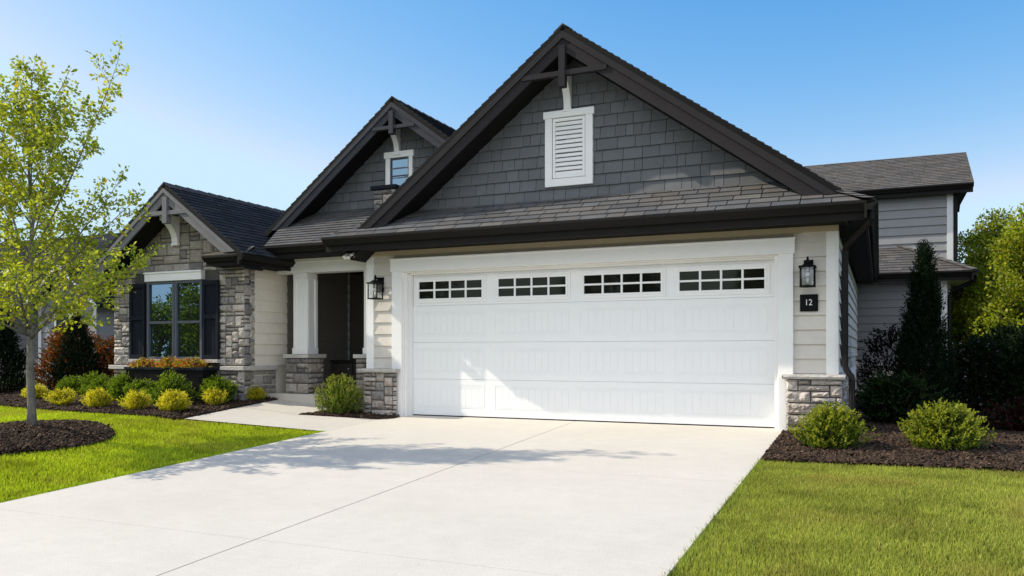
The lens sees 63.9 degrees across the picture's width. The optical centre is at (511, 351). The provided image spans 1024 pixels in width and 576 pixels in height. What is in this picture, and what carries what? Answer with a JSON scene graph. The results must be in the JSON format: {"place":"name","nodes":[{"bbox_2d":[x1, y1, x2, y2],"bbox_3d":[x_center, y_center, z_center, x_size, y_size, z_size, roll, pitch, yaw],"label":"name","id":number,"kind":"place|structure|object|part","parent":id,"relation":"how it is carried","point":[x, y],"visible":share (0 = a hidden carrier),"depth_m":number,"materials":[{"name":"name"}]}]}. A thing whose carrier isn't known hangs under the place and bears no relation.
{"place":"outdoors","nodes":[
{"label":"outdoors","id":0,"kind":"place"},
{"bbox_2d":[184,400,377,431],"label":"walkway","id":1,"kind":"structure","parent":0,"point":[283,414],"depth_m":11.75,"materials":[{"name":"concrete"}]},
{"bbox_2d":[0,415,780,575],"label":"driveway","id":2,"kind":"structure","parent":0,"point":[415,495],"depth_m":6.50,"materials":[{"name":"concrete"}]},
{"bbox_2d":[0,378,1023,575],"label":"ground","id":3,"kind":"structure","parent":0,"point":[710,525],"depth_m":7.84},
{"bbox_2d":[0,233,117,380],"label":"neighbour house","id":4,"kind":"structure","parent":3,"relation":"on","point":[105,329],"depth_m":23.09,"materials":[{"name":"grey"}]},
{"bbox_2d":[54,313,80,338],"bbox_3d":[-12.288,-0.440,22.702,1.000,1.300,0.053,0,0,24],"label":"neighbour window","id":5,"kind":"structure","parent":4,"relation":"in","point":[58,322],"depth_m":22.76,"materials":[{"name":"white paint"}]},
{"bbox_2d":[0,405,317,502],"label":"lawn grass","id":6,"kind":"structure","parent":3,"relation":"on","point":[132,446],"depth_m":9.32,"materials":[{"name":"green plant"}]},
{"bbox_2d":[0,429,324,502],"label":"edging","id":7,"kind":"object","parent":3,"relation":"on","point":[145,469],"depth_m":8.38,"materials":[{"name":"grey concrete"}]},
{"bbox_2d":[0,382,1020,470],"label":"mulch bed","id":8,"kind":"object","parent":3,"relation":"on","point":[856,409],"visible":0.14,"depth_m":11.57,"materials":[{"name":"brown wood"}]},
{"bbox_2d":[0,297,26,392],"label":"conifer","id":9,"kind":"object","parent":8,"relation":"on","point":[9,364],"visible":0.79,"depth_m":15.69,"materials":[{"name":"green plant"}]},
{"bbox_2d":[20,383,49,398],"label":"gold shrub","id":10,"kind":"object","parent":8,"relation":"on","point":[40,390],"visible":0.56,"depth_m":14.11,"materials":[{"name":"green plant"}]},
{"bbox_2d":[0,419,115,453],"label":"mulch chips","id":11,"kind":"object","parent":8,"relation":"on","point":[64,433],"visible":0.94,"depth_m":9.37,"materials":[{"name":"brown wood"}]},
{"bbox_2d":[41,387,83,405],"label":"gold shrub","id":12,"kind":"object","parent":8,"relation":"on","point":[64,396],"visible":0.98,"depth_m":12.91,"materials":[{"name":"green plant"}]},
{"bbox_2d":[55,375,87,393],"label":"green shrub","id":13,"kind":"object","parent":8,"relation":"on","point":[73,383],"visible":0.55,"depth_m":14.88,"materials":[{"name":"green plant"}]},
{"bbox_2d":[34,324,115,388],"bbox_3d":[-8.986,0.089,16.831,1.829,1.412,1.833,0,0,24],"label":"red leaved shrub","id":14,"kind":"object","parent":8,"relation":"on","point":[50,351],"visible":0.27,"depth_m":16.56,"materials":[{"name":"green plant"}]},
{"bbox_2d":[44,311,106,390],"bbox_3d":[-8.491,-0.043,15.964,1.096,1.705,1.048,0,0,-38],"label":"conifer","id":15,"kind":"object","parent":8,"relation":"on","point":[71,355],"visible":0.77,"depth_m":15.83,"materials":[{"name":"green plant"}]},
{"bbox_2d":[0,36,164,424],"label":"young tree","id":16,"kind":"object","parent":8,"relation":"on","point":[35,140],"visible":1,"depth_m":9.60,"materials":[{"name":"green plant"}]},
{"bbox_2d":[76,370,111,395],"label":"green shrub","id":17,"kind":"object","parent":8,"relation":"on","point":[90,378],"visible":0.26,"depth_m":14.41,"materials":[{"name":"green plant"}]},
{"bbox_2d":[79,387,112,406],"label":"gold shrub","id":18,"kind":"object","parent":8,"relation":"on","point":[99,397],"visible":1,"depth_m":12.48,"materials":[{"name":"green plant"}]},
{"bbox_2d":[80,335,115,380],"bbox_3d":[-7.798,0.140,17.155,2.147,1.312,1.841,0,0,-24],"label":"red leaved shrub","id":19,"kind":"object","parent":8,"relation":"on","point":[109,343],"visible":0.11,"depth_m":16.48,"materials":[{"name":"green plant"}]},
{"bbox_2d":[83,377,112,392],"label":"green shrub","id":20,"kind":"object","parent":8,"relation":"on","point":[97,382],"visible":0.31,"depth_m":13.86,"materials":[{"name":"green plant"}]},
{"bbox_2d":[105,351,115,374],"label":"red leaved shrub","id":21,"kind":"object","parent":8,"relation":"on","point":[108,359],"visible":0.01,"depth_m":15.75,"materials":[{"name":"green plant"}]},
{"bbox_2d":[98,371,135,400],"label":"green shrub","id":22,"kind":"object","parent":8,"relation":"on","point":[115,386],"visible":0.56,"depth_m":13.38,"materials":[{"name":"green plant"}]},
{"bbox_2d":[115,388,154,408],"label":"gold shrub","id":23,"kind":"object","parent":8,"relation":"on","point":[136,400],"visible":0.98,"depth_m":12.06,"materials":[{"name":"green plant"}]},
{"bbox_2d":[0,389,277,418],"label":"mulch chips","id":24,"kind":"object","parent":8,"relation":"on","point":[13,398],"visible":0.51,"depth_m":12.41,"materials":[{"name":"brown wood"}]},
{"bbox_2d":[121,378,160,401],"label":"green shrub","id":25,"kind":"object","parent":8,"relation":"on","point":[141,384],"visible":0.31,"depth_m":12.93,"materials":[{"name":"green plant"}]},
{"bbox_2d":[144,370,197,403],"bbox_3d":[-5.271,0.563,12.668,0.680,0.610,0.792,0,0,44],"label":"green shrub","id":26,"kind":"object","parent":8,"relation":"on","point":[171,381],"visible":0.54,"depth_m":12.58,"materials":[{"name":"green plant"}]},
{"bbox_2d":[124,367,219,401],"bbox_3d":[-5.542,0.557,13.351,1.720,0.625,0.360,0,0,24],"label":"planter box","id":27,"kind":"object","parent":8,"relation":"on","point":[195,376],"visible":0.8,"depth_m":13.06,"materials":[{"name":"black metal"}]},
{"bbox_2d":[126,357,158,367],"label":"planter plant","id":28,"kind":"object","parent":27,"relation":"on","point":[143,362],"visible":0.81,"depth_m":13.49,"materials":[{"name":"orange plant"}]},
{"bbox_2d":[152,356,179,368],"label":"planter plant","id":29,"kind":"object","parent":27,"relation":"on","point":[164,362],"visible":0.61,"depth_m":13.27,"materials":[{"name":"orange plant"}]},
{"bbox_2d":[166,357,214,368],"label":"planter plant","id":30,"kind":"object","parent":27,"relation":"on","point":[195,362],"visible":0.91,"depth_m":13.12,"materials":[{"name":"orange plant"}]},
{"bbox_2d":[153,388,191,410],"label":"gold shrub","id":31,"kind":"object","parent":8,"relation":"on","point":[168,400],"visible":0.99,"depth_m":11.74,"materials":[{"name":"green plant"}]},
{"bbox_2d":[201,386,228,404],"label":"gold shrub","id":32,"kind":"object","parent":8,"relation":"on","point":[217,396],"visible":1,"depth_m":12.49,"materials":[{"name":"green plant"}]},
{"bbox_2d":[195,375,238,402],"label":"green shrub","id":33,"kind":"object","parent":8,"relation":"on","point":[218,383],"visible":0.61,"depth_m":12.78,"materials":[{"name":"green plant"}]},
{"bbox_2d":[244,386,266,399],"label":"gold shrub","id":34,"kind":"object","parent":8,"relation":"on","point":[256,394],"visible":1,"depth_m":13.18,"materials":[{"name":"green plant"}]},
{"bbox_2d":[313,372,364,412],"bbox_3d":[-2.618,0.615,12.469,0.932,0.624,0.832,0,0,24],"label":"leafy clump","id":35,"kind":"object","parent":8,"relation":"on","point":[344,395],"visible":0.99,"depth_m":12.32,"materials":[{"name":"green plant"}]},
{"bbox_2d":[298,409,399,418],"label":"mulch chips","id":36,"kind":"object","parent":8,"relation":"on","point":[359,414],"visible":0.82,"depth_m":12.18,"materials":[{"name":"brown wood"}]},
{"bbox_2d":[787,401,881,448],"bbox_3d":[3.421,0.779,8.772,0.867,0.560,0.836,0,0,-27],"label":"lime shrub","id":37,"kind":"object","parent":8,"relation":"on","point":[834,427],"visible":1,"depth_m":8.66,"materials":[{"name":"green plant"}]},
{"bbox_2d":[848,323,920,402],"bbox_3d":[6.419,0.234,14.076,1.478,1.522,1.554,0,0,24],"label":"purple shrub","id":38,"kind":"object","parent":8,"relation":"on","point":[865,372],"visible":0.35,"depth_m":13.99,"materials":[{"name":"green plant"}]},
{"bbox_2d":[761,412,1023,471],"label":"mulch chips","id":39,"kind":"object","parent":8,"relation":"on","point":[1004,450],"visible":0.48,"depth_m":8.31,"materials":[{"name":"brown wood"}]},
{"bbox_2d":[855,368,959,423],"bbox_3d":[5.223,0.600,10.867,1.298,0.793,1.319,0,0,24],"label":"shrub","id":40,"kind":"object","parent":8,"relation":"on","point":[911,396],"visible":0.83,"depth_m":10.77,"materials":[{"name":"green plant"}]},
{"bbox_2d":[890,239,959,408],"bbox_3d":[6.512,-0.405,12.997,1.009,2.830,1.012,0,0,-25],"label":"conifer","id":41,"kind":"object","parent":8,"relation":"on","point":[924,288],"visible":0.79,"depth_m":12.87,"materials":[{"name":"green plant"}]},
{"bbox_2d":[897,397,996,450],"bbox_3d":[4.544,0.758,8.598,0.901,0.583,0.869,0,0,39],"label":"lime shrub","id":42,"kind":"object","parent":8,"relation":"on","point":[944,427],"visible":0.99,"depth_m":8.46,"materials":[{"name":"green plant"}]},
{"bbox_2d":[944,332,1023,409],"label":"shrub","id":43,"kind":"object","parent":8,"relation":"on","point":[975,350],"visible":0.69,"depth_m":13.58,"materials":[{"name":"green plant"}]},
{"bbox_2d":[959,322,1023,400],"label":"hedge shrub","id":44,"kind":"object","parent":8,"relation":"on","point":[999,331],"visible":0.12,"depth_m":15.76,"materials":[{"name":"green plant"}]},
{"bbox_2d":[973,396,1023,430],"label":"red shrub","id":45,"kind":"object","parent":8,"relation":"on","point":[1014,412],"visible":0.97,"depth_m":9.82,"materials":[{"name":"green plant"}]},
{"bbox_2d":[983,329,1023,407],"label":"hedge shrub","id":46,"kind":"object","parent":8,"relation":"on","point":[1014,355],"visible":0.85,"depth_m":13.16,"materials":[{"name":"green plant"}]},
{"bbox_2d":[77,23,979,430],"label":"house","id":47,"kind":"structure","parent":3,"relation":"on","point":[565,223],"depth_m":11.63,"materials":[{"name":"grey wood"}]},
{"bbox_2d":[128,270,219,362],"bbox_3d":[-5.624,-0.582,13.669,1.990,1.515,0.127,0,0,24],"label":"window","id":48,"kind":"structure","parent":47,"relation":"in","point":[183,308],"depth_m":13.64,"materials":[{"name":"glass"}]},
{"bbox_2d":[330,360,357,387],"bbox_3d":[-2.785,0.416,15.004,0.980,0.533,0.469,0,0,24],"label":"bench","id":49,"kind":"object","parent":47,"relation":"on","point":[348,367],"visible":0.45,"depth_m":14.89,"materials":[{"name":"brown wood"}]},
{"bbox_3d":[-3.076,0.430,14.904,0.410,0.430,0.048,0,0,24],"label":"cabinet door","id":50,"kind":"part","parent":49,"relation":"part of","materials":[{"name":"metal"}]},
{"bbox_3d":[-2.666,0.430,14.720,0.410,0.430,0.048,0,0,24],"label":"cabinet door","id":51,"kind":"part","parent":49,"relation":"part of","materials":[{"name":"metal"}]},
{"bbox_2d":[342,251,355,259],"bbox_3d":[-2.441,-1.458,12.359,0.212,0.140,0.115,0,0,24],"label":"floodlight","id":52,"kind":"object","parent":47,"relation":"attached to","point":[349,256],"visible":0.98,"depth_m":12.34,"materials":[{"name":"white metal"}]},
{"bbox_2d":[366,275,383,299],"bbox_3d":[-2.056,-0.984,12.461,0.199,0.371,0.262,0,0,24],"label":"wall lantern","id":53,"kind":"object","parent":47,"relation":"attached to","point":[378,285],"depth_m":12.43,"materials":[{"name":"black metal"}]},
{"bbox_2d":[384,149,414,184],"bbox_3d":[-1.818,-2.915,13.266,0.555,0.650,0.060,0,0,24],"label":"attic window","id":54,"kind":"structure","parent":47,"relation":"in","point":[391,163],"depth_m":13.27,"materials":[{"name":"white paint"}]},
{"bbox_2d":[413,259,774,427],"bbox_3d":[0.919,-0.142,11.457,5.298,2.213,0.074,0,0,24],"label":"garage door","id":55,"kind":"structure","parent":47,"relation":"in","point":[692,329],"depth_m":11.29,"materials":[{"name":"white metal"}]},
{"bbox_2d":[798,256,816,287],"bbox_3d":[3.579,-0.969,9.937,0.199,0.371,0.262,0,0,24],"label":"wall lantern","id":56,"kind":"object","parent":47,"relation":"attached to","point":[808,267],"depth_m":9.89,"materials":[{"name":"black metal"}]},
{"bbox_2d":[800,294,817,311],"bbox_3d":[3.629,-0.600,10.035,0.208,0.208,0.047,0,0,24],"label":"number plaque","id":57,"kind":"object","parent":47,"relation":"attached to","point":[808,302],"visible":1,"depth_m":10.02,"materials":[{"name":"black metal"}]},
{"bbox_2d":[947,205,1023,350],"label":"garden tree","id":58,"kind":"object","parent":3,"relation":"on","point":[973,244],"visible":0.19,"depth_m":21.76,"materials":[{"name":"green plant"}]},
{"bbox_2d":[947,261,1023,394],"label":"garden tree","id":59,"kind":"object","parent":3,"relation":"on","point":[961,325],"visible":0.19,"depth_m":19.09,"materials":[{"name":"green plant"}]},
{"bbox_2d":[960,202,1023,338],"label":"garden tree","id":60,"kind":"object","parent":3,"relation":"on","point":[1011,250],"visible":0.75,"depth_m":17.31,"materials":[{"name":"green plant"}]},
{"bbox_2d":[0,0,1023,263],"label":"sky","id":61,"kind":"structure","parent":0,"point":[251,101],"materials":[{"name":"blue"}]},
{"bbox_2d":[662,459,1023,575],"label":"lawn grass","id":62,"kind":"structure","parent":0,"point":[997,518],"depth_m":5.69,"materials":[{"name":"green plant"}]}
]}

